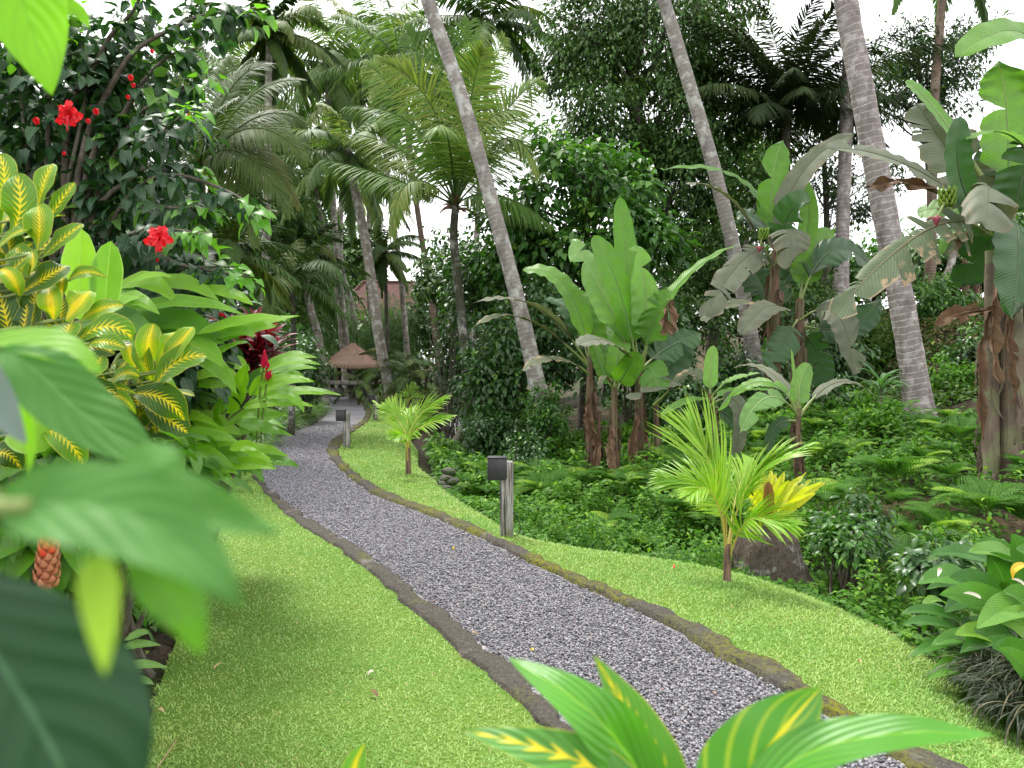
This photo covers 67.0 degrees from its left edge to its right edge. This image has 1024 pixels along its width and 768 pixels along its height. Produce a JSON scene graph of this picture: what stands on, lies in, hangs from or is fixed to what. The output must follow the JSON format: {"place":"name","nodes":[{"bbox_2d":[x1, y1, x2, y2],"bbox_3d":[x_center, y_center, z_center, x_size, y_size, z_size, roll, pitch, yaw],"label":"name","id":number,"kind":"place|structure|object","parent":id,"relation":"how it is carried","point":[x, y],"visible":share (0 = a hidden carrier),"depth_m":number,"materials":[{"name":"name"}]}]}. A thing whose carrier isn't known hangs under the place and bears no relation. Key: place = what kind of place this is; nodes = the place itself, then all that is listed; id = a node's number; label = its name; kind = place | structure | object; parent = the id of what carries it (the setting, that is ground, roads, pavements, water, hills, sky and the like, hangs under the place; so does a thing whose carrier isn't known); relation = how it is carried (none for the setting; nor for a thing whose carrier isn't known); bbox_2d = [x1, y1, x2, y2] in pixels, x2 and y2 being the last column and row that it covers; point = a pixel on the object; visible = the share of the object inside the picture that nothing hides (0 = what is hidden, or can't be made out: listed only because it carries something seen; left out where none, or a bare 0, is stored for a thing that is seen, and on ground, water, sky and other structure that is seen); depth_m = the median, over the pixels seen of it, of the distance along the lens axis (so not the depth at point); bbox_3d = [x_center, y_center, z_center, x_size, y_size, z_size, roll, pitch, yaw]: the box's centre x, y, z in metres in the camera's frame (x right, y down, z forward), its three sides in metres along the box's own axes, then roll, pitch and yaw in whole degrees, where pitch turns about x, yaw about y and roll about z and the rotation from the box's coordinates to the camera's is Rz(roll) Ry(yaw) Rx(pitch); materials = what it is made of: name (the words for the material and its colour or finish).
{"place":"outdoors","nodes":[
{"label":"outdoors","id":0,"kind":"place"},
{"bbox_2d":[148,399,543,767],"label":"lawn","id":1,"kind":"structure","parent":0,"point":[290,684],"depth_m":3.90,"materials":[{"name":"green plant"}]},
{"bbox_2d":[0,0,279,767],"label":"shrub","id":2,"kind":"object","parent":1,"relation":"on","point":[74,692],"visible":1,"depth_m":0.28,"materials":[{"name":"green plant"}]},
{"bbox_2d":[160,17,311,308],"bbox_3d":[-13.409,-8.588,38.524,7.999,17.934,7.166,0,2,0],"label":"coconut palm","id":3,"kind":"object","parent":1,"relation":"on","point":[238,53],"visible":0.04,"depth_m":37.27,"materials":[{"name":"green plant"}]},
{"bbox_2d":[256,216,356,401],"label":"coconut palm","id":4,"kind":"object","parent":1,"relation":"on","point":[328,254],"visible":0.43,"depth_m":30.80,"materials":[{"name":"green plant"}]},
{"bbox_2d":[460,655,995,767],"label":"croton","id":5,"kind":"object","parent":1,"relation":"on","point":[615,721],"visible":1,"depth_m":0.69,"materials":[{"name":"green plant"}]},
{"bbox_2d":[0,0,1023,361],"label":"sky","id":6,"kind":"structure","parent":0,"point":[1011,53],"materials":[{"name":"white"}]},
{"bbox_2d":[140,297,1023,709],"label":"ground","id":7,"kind":"structure","parent":0,"point":[166,641],"depth_m":10.23,"materials":[{"name":"soil"}]},
{"bbox_2d":[33,541,60,588],"bbox_3d":[-1.273,0.940,2.126,0.070,1.104,0.068,0,2,0],"label":"spiral ginger","id":8,"kind":"object","parent":7,"relation":"on","point":[47,561],"visible":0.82,"depth_m":2.10,"materials":[{"name":"orange plant"}]},
{"bbox_2d":[0,153,134,487],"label":"croton","id":9,"kind":"object","parent":7,"relation":"on","point":[106,331],"visible":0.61,"depth_m":2.12,"materials":[{"name":"yellow plant"}]},
{"bbox_2d":[61,229,123,597],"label":"broad leaf plant","id":10,"kind":"object","parent":7,"relation":"on","point":[105,259],"visible":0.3,"depth_m":2.89,"materials":[{"name":"green plant"}]},
{"bbox_2d":[0,431,197,602],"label":"shrub","id":11,"kind":"object","parent":7,"relation":"on","point":[17,556],"visible":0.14,"depth_m":2.30,"materials":[{"name":"green plant"}]},
{"bbox_2d":[0,0,277,328],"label":"hibiscus bush","id":12,"kind":"object","parent":7,"relation":"on","point":[109,126],"visible":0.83,"depth_m":4.01,"materials":[{"name":"green plant"}]},
{"bbox_2d":[88,323,206,460],"bbox_3d":[-1.465,0.630,2.736,0.867,1.685,0.614,0,2,0],"label":"croton","id":13,"kind":"object","parent":7,"relation":"on","point":[152,362],"visible":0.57,"depth_m":2.62,"materials":[{"name":"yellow plant"}]},
{"bbox_2d":[18,242,284,628],"bbox_3d":[-2.349,0.293,4.594,1.873,2.491,1.321,-1,2,-25],"label":"shrub","id":14,"kind":"object","parent":7,"relation":"on","point":[185,379],"visible":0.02,"depth_m":4.48,"materials":[{"name":"green plant"}]},
{"bbox_2d":[118,416,253,677],"bbox_3d":[-2.003,0.795,4.088,1.139,1.558,1.361,0,2,12],"label":"shrub","id":15,"kind":"object","parent":7,"relation":"on","point":[126,624],"visible":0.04,"depth_m":3.99,"materials":[{"name":"green plant"}]},
{"bbox_2d":[76,271,299,632],"bbox_3d":[-1.581,0.459,3.659,1.196,1.967,0.599,0,2,0],"label":"ginger plant","id":16,"kind":"object","parent":7,"relation":"on","point":[139,310],"visible":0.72,"depth_m":3.53,"materials":[{"name":"green plant"}]},
{"bbox_2d":[138,408,278,654],"bbox_3d":[-7.894,1.058,13.653,7.215,0.700,23.232,0,2,-14],"label":"ground cover","id":17,"kind":"object","parent":7,"relation":"on","point":[158,627],"depth_m":4.52,"materials":[{"name":"green plant"}]},
{"bbox_2d":[125,409,298,582],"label":"ginger plant","id":18,"kind":"object","parent":7,"relation":"on","point":[233,454],"visible":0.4,"depth_m":4.27,"materials":[{"name":"green plant"}]},
{"bbox_2d":[130,40,323,318],"bbox_3d":[-4.446,-2.176,11.656,3.458,6.993,3.840,0,2,0],"label":"coconut palm","id":19,"kind":"object","parent":7,"relation":"on","point":[226,158],"visible":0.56,"depth_m":11.04,"materials":[{"name":"green plant"}]},
{"bbox_2d":[190,199,310,314],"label":"understorey palm","id":20,"kind":"object","parent":7,"relation":"on","point":[238,253],"visible":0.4,"depth_m":12.50,"materials":[{"name":"green plant"}]},
{"bbox_2d":[211,322,299,533],"bbox_3d":[-1.778,0.546,5.223,0.774,1.987,0.510,0,2,0],"label":"cordyline","id":21,"kind":"object","parent":7,"relation":"on","point":[258,342],"visible":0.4,"depth_m":5.18,"materials":[{"name":"red plant"}]},
{"bbox_2d":[191,48,321,400],"bbox_3d":[-9.886,-5.819,29.535,5.585,13.370,5.962,0,2,0],"label":"tree","id":22,"kind":"object","parent":7,"relation":"on","point":[276,222],"visible":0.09,"depth_m":29.69,"materials":[{"name":"green plant"}]},
{"bbox_2d":[186,0,344,307],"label":"coconut palm","id":23,"kind":"object","parent":7,"relation":"on","point":[277,48],"visible":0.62,"depth_m":19.71,"materials":[{"name":"green plant"}]},
{"bbox_2d":[193,351,339,436],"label":"ginger plant","id":24,"kind":"object","parent":7,"relation":"on","point":[281,391],"visible":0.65,"depth_m":4.63,"materials":[{"name":"green plant"}]},
{"bbox_2d":[223,178,342,359],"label":"tree","id":25,"kind":"object","parent":7,"relation":"on","point":[303,319],"visible":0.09,"depth_m":31.73,"materials":[{"name":"green plant"}]},
{"bbox_2d":[233,228,370,434],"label":"understorey palm","id":26,"kind":"object","parent":7,"relation":"on","point":[326,301],"visible":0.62,"depth_m":16.92,"materials":[{"name":"green plant"}]},
{"bbox_2d":[276,328,337,421],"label":"shrub","id":27,"kind":"object","parent":7,"relation":"on","point":[311,374],"visible":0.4,"depth_m":20.82,"materials":[{"name":"green plant"}]},
{"bbox_2d":[238,0,414,398],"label":"coconut palm","id":28,"kind":"object","parent":7,"relation":"on","point":[341,99],"visible":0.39,"depth_m":33.58,"materials":[{"name":"green plant"}]},
{"bbox_2d":[296,280,370,384],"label":"bamboo","id":29,"kind":"object","parent":7,"relation":"on","point":[328,331],"visible":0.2,"depth_m":39.60,"materials":[{"name":"green plant"}]},
{"bbox_2d":[263,103,429,407],"bbox_3d":[-5.566,-4.434,27.106,5.884,10.673,6.452,0,2,0],"label":"coconut palm","id":30,"kind":"object","parent":7,"relation":"on","point":[328,142],"visible":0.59,"depth_m":26.74,"materials":[{"name":"green plant"}]},
{"bbox_2d":[306,145,440,368],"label":"coconut palm","id":31,"kind":"object","parent":7,"relation":"on","point":[371,220],"visible":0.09,"depth_m":45.44,"materials":[{"name":"green plant"}]},
{"bbox_2d":[330,342,422,404],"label":"palm clump","id":32,"kind":"object","parent":7,"relation":"on","point":[366,384],"visible":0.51,"depth_m":29.63,"materials":[{"name":"green plant"}]},
{"bbox_2d":[339,292,431,378],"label":"shrub","id":33,"kind":"object","parent":7,"relation":"on","point":[396,337],"visible":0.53,"depth_m":41.31,"materials":[{"name":"green plant"}]},
{"bbox_2d":[298,0,485,404],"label":"coconut palm","id":34,"kind":"object","parent":7,"relation":"on","point":[366,39],"visible":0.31,"depth_m":29.42,"materials":[{"name":"green plant"}]},
{"bbox_2d":[357,343,461,410],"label":"palm clump","id":35,"kind":"object","parent":7,"relation":"on","point":[417,363],"visible":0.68,"depth_m":26.54,"materials":[{"name":"green plant"}]},
{"bbox_2d":[252,402,575,732],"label":"kerb","id":36,"kind":"structure","parent":7,"relation":"on","point":[512,680],"depth_m":4.62,"materials":[{"name":"grey stone"}]},
{"bbox_2d":[373,393,456,474],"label":"young palm","id":37,"kind":"object","parent":7,"relation":"on","point":[403,423],"visible":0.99,"depth_m":11.22,"materials":[{"name":"green plant"}]},
{"bbox_2d":[317,15,554,451],"bbox_3d":[-1.657,-3.559,18.063,5.368,10.512,5.748,0,2,0],"label":"coconut palm","id":38,"kind":"object","parent":7,"relation":"on","point":[446,146],"visible":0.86,"depth_m":17.35,"materials":[{"name":"green plant"}]},
{"bbox_2d":[405,225,479,437],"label":"shrub","id":39,"kind":"object","parent":7,"relation":"on","point":[423,290],"visible":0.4,"depth_m":21.70,"materials":[{"name":"green plant"}]},
{"bbox_2d":[424,294,495,426],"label":"shrub","id":40,"kind":"object","parent":7,"relation":"on","point":[443,336],"visible":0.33,"depth_m":22.35,"materials":[{"name":"green plant"}]},
{"bbox_2d":[393,0,555,399],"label":"coconut palm","id":41,"kind":"object","parent":7,"relation":"on","point":[517,41],"visible":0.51,"depth_m":27.21,"materials":[{"name":"green plant"}]},
{"bbox_2d":[429,220,525,426],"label":"tree","id":42,"kind":"object","parent":7,"relation":"on","point":[470,291],"visible":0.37,"depth_m":19.37,"materials":[{"name":"green plant"}]},
{"bbox_2d":[421,0,552,420],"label":"coconut palm","id":43,"kind":"object","parent":7,"relation":"on","point":[527,340],"visible":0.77,"depth_m":14.80,"materials":[{"name":"grey plant"}]},
{"bbox_2d":[454,400,535,457],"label":"shrub","id":44,"kind":"object","parent":7,"relation":"on","point":[485,436],"visible":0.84,"depth_m":14.94,"materials":[{"name":"green plant"}]},
{"bbox_2d":[446,305,544,426],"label":"shrub","id":45,"kind":"object","parent":7,"relation":"on","point":[487,381],"visible":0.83,"depth_m":16.11,"materials":[{"name":"green plant"}]},
{"bbox_2d":[477,265,584,430],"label":"shrub","id":46,"kind":"object","parent":7,"relation":"on","point":[543,337],"visible":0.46,"depth_m":16.64,"materials":[{"name":"green plant"}]},
{"bbox_2d":[496,428,566,472],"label":"shrub","id":47,"kind":"object","parent":7,"relation":"on","point":[525,452],"visible":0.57,"depth_m":13.06,"materials":[{"name":"green plant"}]},
{"bbox_2d":[517,377,576,456],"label":"shrub","id":48,"kind":"object","parent":7,"relation":"on","point":[558,426],"visible":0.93,"depth_m":14.37,"materials":[{"name":"green plant"}]},
{"bbox_2d":[459,113,703,431],"bbox_3d":[1.609,-2.534,18.214,5.933,8.094,3.812,0,2,0],"label":"tree","id":49,"kind":"object","parent":7,"relation":"on","point":[592,207],"visible":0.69,"depth_m":17.95,"materials":[{"name":"green plant"}]},
{"bbox_2d":[590,332,643,479],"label":"banana plant","id":50,"kind":"object","parent":7,"relation":"on","point":[619,366],"visible":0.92,"depth_m":12.56,"materials":[{"name":"green plant"}]},
{"bbox_2d":[558,280,702,427],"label":"shrub","id":51,"kind":"object","parent":7,"relation":"on","point":[640,346],"visible":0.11,"depth_m":16.14,"materials":[{"name":"green plant"}]},
{"bbox_2d":[517,0,750,403],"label":"tree","id":52,"kind":"object","parent":7,"relation":"on","point":[577,60],"visible":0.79,"depth_m":22.85,"materials":[{"name":"green plant"}]},
{"bbox_2d":[326,397,967,767],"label":"kerb","id":53,"kind":"structure","parent":7,"relation":"on","point":[776,673],"depth_m":4.72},
{"bbox_2d":[568,197,734,468],"bbox_3d":[2.309,-0.567,12.608,3.036,5.164,1.659,0,2,-11],"label":"banana plant","id":54,"kind":"object","parent":7,"relation":"on","point":[629,301],"visible":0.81,"depth_m":12.62,"materials":[{"name":"green plant"}]},
{"bbox_2d":[643,357,731,435],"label":"shrub","id":55,"kind":"object","parent":7,"relation":"on","point":[676,394],"visible":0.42,"depth_m":15.16,"materials":[{"name":"green plant"}]},
{"bbox_2d":[661,346,767,454],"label":"banana plant","id":56,"kind":"object","parent":7,"relation":"on","point":[736,402],"visible":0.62,"depth_m":11.95,"materials":[{"name":"green plant"}]},
{"bbox_2d":[420,391,1023,589],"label":"ground cover","id":57,"kind":"object","parent":7,"relation":"on","point":[440,454],"visible":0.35,"depth_m":11.13,"materials":[{"name":"green plant"}]},
{"bbox_2d":[473,264,613,484],"bbox_3d":[0.625,-0.094,12.576,1.412,3.886,3.083,1,2,31],"label":"banana plant","id":58,"kind":"object","parent":57,"relation":"on","point":[575,309],"visible":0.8,"depth_m":12.87,"materials":[{"name":"green plant"}]},
{"bbox_2d":[657,0,768,410],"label":"coconut palm","id":59,"kind":"object","parent":57,"relation":"on","point":[751,341],"visible":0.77,"depth_m":16.76,"materials":[{"name":"grey plant"}]},
{"bbox_2d":[663,133,882,388],"bbox_3d":[5.144,-2.179,14.883,4.181,5.155,1.917,0,2,-6],"label":"banana plant","id":60,"kind":"object","parent":57,"relation":"on","point":[807,247],"visible":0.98,"depth_m":14.82,"materials":[{"name":"green plant"}]},
{"bbox_2d":[799,477,867,503],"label":"fern","id":61,"kind":"object","parent":57,"relation":"on","point":[828,491],"visible":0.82,"depth_m":8.19,"materials":[{"name":"green plant"}]},
{"bbox_2d":[841,455,949,479],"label":"fern","id":62,"kind":"object","parent":57,"relation":"on","point":[907,466],"visible":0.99,"depth_m":8.74,"materials":[{"name":"green plant"}]},
{"bbox_2d":[898,501,987,541],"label":"fern","id":63,"kind":"object","parent":57,"relation":"on","point":[929,515],"visible":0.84,"depth_m":7.48,"materials":[{"name":"green plant"}]},
{"bbox_2d":[925,475,1023,511],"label":"fern","id":64,"kind":"object","parent":57,"relation":"on","point":[973,495],"visible":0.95,"depth_m":7.66,"materials":[{"name":"green plant"}]},
{"bbox_2d":[440,475,1023,744],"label":"ground cover","id":65,"kind":"object","parent":7,"relation":"on","point":[875,603],"visible":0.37,"depth_m":7.57,"materials":[{"name":"green plant"}]},
{"bbox_2d":[658,0,818,388],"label":"tree","id":66,"kind":"object","parent":7,"relation":"on","point":[741,17],"visible":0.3,"depth_m":23.91,"materials":[{"name":"green plant"}]},
{"bbox_2d":[704,337,791,401],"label":"shrub","id":67,"kind":"object","parent":7,"relation":"on","point":[730,365],"visible":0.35,"depth_m":17.11,"materials":[{"name":"green plant"}]},
{"bbox_2d":[655,137,842,362],"bbox_3d":[6.548,-2.978,21.144,7.132,7.425,4.056,-1,2,-23],"label":"tree","id":68,"kind":"object","parent":7,"relation":"on","point":[748,199],"visible":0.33,"depth_m":20.82,"materials":[{"name":"green plant"}]},
{"bbox_2d":[600,297,983,473],"bbox_3d":[13.054,-0.965,18.531,20.217,4.384,17.317,0,2,0],"label":"ground cover","id":69,"kind":"object","parent":7,"relation":"on","point":[939,396],"visible":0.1,"depth_m":17.95,"materials":[{"name":"green plant"}]},
{"bbox_2d":[834,0,938,417],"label":"coconut palm","id":70,"kind":"object","parent":69,"relation":"on","point":[911,361],"visible":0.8,"depth_m":13.76,"materials":[{"name":"grey plant"}]},
{"bbox_2d":[646,0,954,376],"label":"sugar palm","id":71,"kind":"object","parent":7,"relation":"on","point":[788,86],"visible":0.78,"depth_m":22.71,"materials":[{"name":"green plant"}]},
{"bbox_2d":[717,350,883,484],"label":"banana plant","id":72,"kind":"object","parent":7,"relation":"on","point":[796,391],"visible":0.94,"depth_m":10.07,"materials":[{"name":"green plant"}]},
{"bbox_2d":[786,310,885,388],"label":"shrub","id":73,"kind":"object","parent":7,"relation":"on","point":[836,354],"visible":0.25,"depth_m":18.51,"materials":[{"name":"green plant"}]},
{"bbox_2d":[762,68,913,317],"bbox_3d":[11.617,-6.289,27.163,6.084,9.194,3.742,0,2,0],"label":"tree","id":74,"kind":"object","parent":7,"relation":"on","point":[828,195],"visible":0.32,"depth_m":26.75,"materials":[{"name":"green plant"}]},
{"bbox_2d":[831,55,853,297],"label":"coconut palm","id":75,"kind":"object","parent":7,"relation":"on","point":[842,222],"visible":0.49,"depth_m":22.70,"materials":[{"name":"grey plant"}]},
{"bbox_2d":[807,512,882,607],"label":"shrub","id":76,"kind":"object","parent":7,"relation":"on","point":[847,548],"visible":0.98,"depth_m":6.13,"materials":[{"name":"green plant"}]},
{"bbox_2d":[801,487,904,608],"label":"shrub","id":77,"kind":"object","parent":7,"relation":"on","point":[854,500],"visible":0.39,"depth_m":6.57,"materials":[{"name":"green plant"}]},
{"bbox_2d":[843,386,913,448],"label":"shrub","id":78,"kind":"object","parent":7,"relation":"on","point":[871,404],"visible":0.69,"depth_m":12.34,"materials":[{"name":"green plant"}]},
{"bbox_2d":[816,216,942,307],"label":"tree","id":79,"kind":"object","parent":7,"relation":"on","point":[872,249],"visible":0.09,"depth_m":32.92,"materials":[{"name":"green plant"}]},
{"bbox_2d":[842,310,924,373],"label":"shrub","id":80,"kind":"object","parent":7,"relation":"on","point":[890,351],"visible":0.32,"depth_m":19.50,"materials":[{"name":"green plant"}]},
{"bbox_2d":[826,17,1023,493],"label":"banana plant","id":81,"kind":"object","parent":7,"relation":"on","point":[984,187],"visible":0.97,"depth_m":8.71,"materials":[{"name":"green plant"}]},
{"bbox_2d":[885,524,984,637],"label":"shrub","id":82,"kind":"object","parent":7,"relation":"on","point":[917,563],"visible":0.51,"depth_m":5.51,"materials":[{"name":"green plant"}]},
{"bbox_2d":[891,0,988,297],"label":"coconut palm","id":83,"kind":"object","parent":7,"relation":"on","point":[940,7],"visible":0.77,"depth_m":25.67,"materials":[{"name":"brown plant"}]},
{"bbox_2d":[864,4,1023,292],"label":"tree","id":84,"kind":"object","parent":7,"relation":"on","point":[915,73],"visible":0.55,"depth_m":26.28,"materials":[{"name":"green plant"}]},
{"bbox_2d":[911,266,982,325],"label":"shrub","id":85,"kind":"object","parent":7,"relation":"on","point":[926,305],"visible":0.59,"depth_m":20.50,"materials":[{"name":"green plant"}]},
{"bbox_2d":[927,350,978,402],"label":"shrub","id":86,"kind":"object","parent":7,"relation":"on","point":[967,375],"visible":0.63,"depth_m":15.31,"materials":[{"name":"green plant"}]},
{"bbox_2d":[927,317,983,378],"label":"shrub","id":87,"kind":"object","parent":7,"relation":"on","point":[958,351],"visible":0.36,"depth_m":16.73,"materials":[{"name":"green plant"}]},
{"bbox_2d":[901,534,1023,715],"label":"peace lily","id":88,"kind":"object","parent":7,"relation":"on","point":[992,599],"visible":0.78,"depth_m":4.11,"materials":[{"name":"green plant"}]},
{"bbox_2d":[261,387,905,767],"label":"gravel path","id":89,"kind":"structure","parent":0,"point":[356,411],"depth_m":4.93,"materials":[{"name":"grey gravel"}]},
{"bbox_2d":[328,383,1023,767],"bbox_3d":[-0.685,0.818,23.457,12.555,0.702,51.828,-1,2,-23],"label":"lawn","id":90,"kind":"structure","parent":0,"point":[732,617],"depth_m":4.78,"materials":[{"name":"green plant"}]},
{"bbox_2d":[288,42,404,379],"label":"coconut palm","id":91,"kind":"object","parent":90,"relation":"on","point":[313,115],"visible":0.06,"depth_m":41.71,"materials":[{"name":"green plant"}]},
{"bbox_2d":[326,343,380,396],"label":"pavilion","id":92,"kind":"structure","parent":90,"relation":"on","point":[348,356],"depth_m":31.63,"materials":[{"name":"wood"}]},
{"bbox_2d":[295,0,453,388],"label":"coconut palm","id":93,"kind":"object","parent":90,"relation":"on","point":[364,55],"visible":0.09,"depth_m":39.20,"materials":[{"name":"green plant"}]},
{"bbox_2d":[342,215,432,351],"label":"coconut palm","id":94,"kind":"object","parent":90,"relation":"on","point":[384,256],"visible":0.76,"depth_m":37.57,"materials":[{"name":"green plant"}]},
{"bbox_2d":[487,456,520,536],"bbox_3d":[-0.100,1.065,7.177,0.310,0.795,0.217,-2,2,-45],"label":"lamp post","id":95,"kind":"object","parent":90,"relation":"on","point":[500,468],"visible":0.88,"depth_m":7.19,"materials":[{"name":"grey wood"}]},
{"bbox_2d":[645,389,821,582],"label":"young palm","id":96,"kind":"object","parent":90,"relation":"on","point":[706,489],"visible":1,"depth_m":5.67,"materials":[{"name":"green plant"}]},
{"bbox_2d":[731,525,819,594],"bbox_3d":[2.291,1.628,6.239,1.624,0.914,1.083,1,2,36],"label":"rock","id":97,"kind":"object","parent":90,"relation":"on","point":[782,561],"visible":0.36,"depth_m":6.18,"materials":[{"name":"grey stone"}]},
{"bbox_2d":[747,471,824,526],"bbox_3d":[2.207,0.950,6.379,0.724,0.474,0.605,0,2,0],"label":"bromeliad","id":98,"kind":"object","parent":97,"relation":"on","point":[800,495],"visible":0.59,"depth_m":6.32,"materials":[{"name":"yellow plant"}]},
{"bbox_2d":[922,636,1023,741],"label":"grass tussock","id":99,"kind":"object","parent":90,"relation":"on","point":[969,667],"depth_m":3.71,"materials":[{"name":"green plant"}]},
{"bbox_2d":[945,658,1023,752],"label":"grass tussock","id":100,"kind":"object","parent":90,"relation":"on","point":[1017,707],"depth_m":3.52,"materials":[{"name":"green plant"}]},
{"bbox_3d":[-8.923,0.487,36.027,2.600,0.080,1.600,0,2,0],"label":"paved terrace","id":101,"kind":"object","parent":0,"visible":0},
{"bbox_2d":[258,126,374,393],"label":"coconut palm","id":102,"kind":"object","parent":101,"relation":"on","point":[317,188],"visible":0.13,"depth_m":35.69,"materials":[{"name":"green plant"}]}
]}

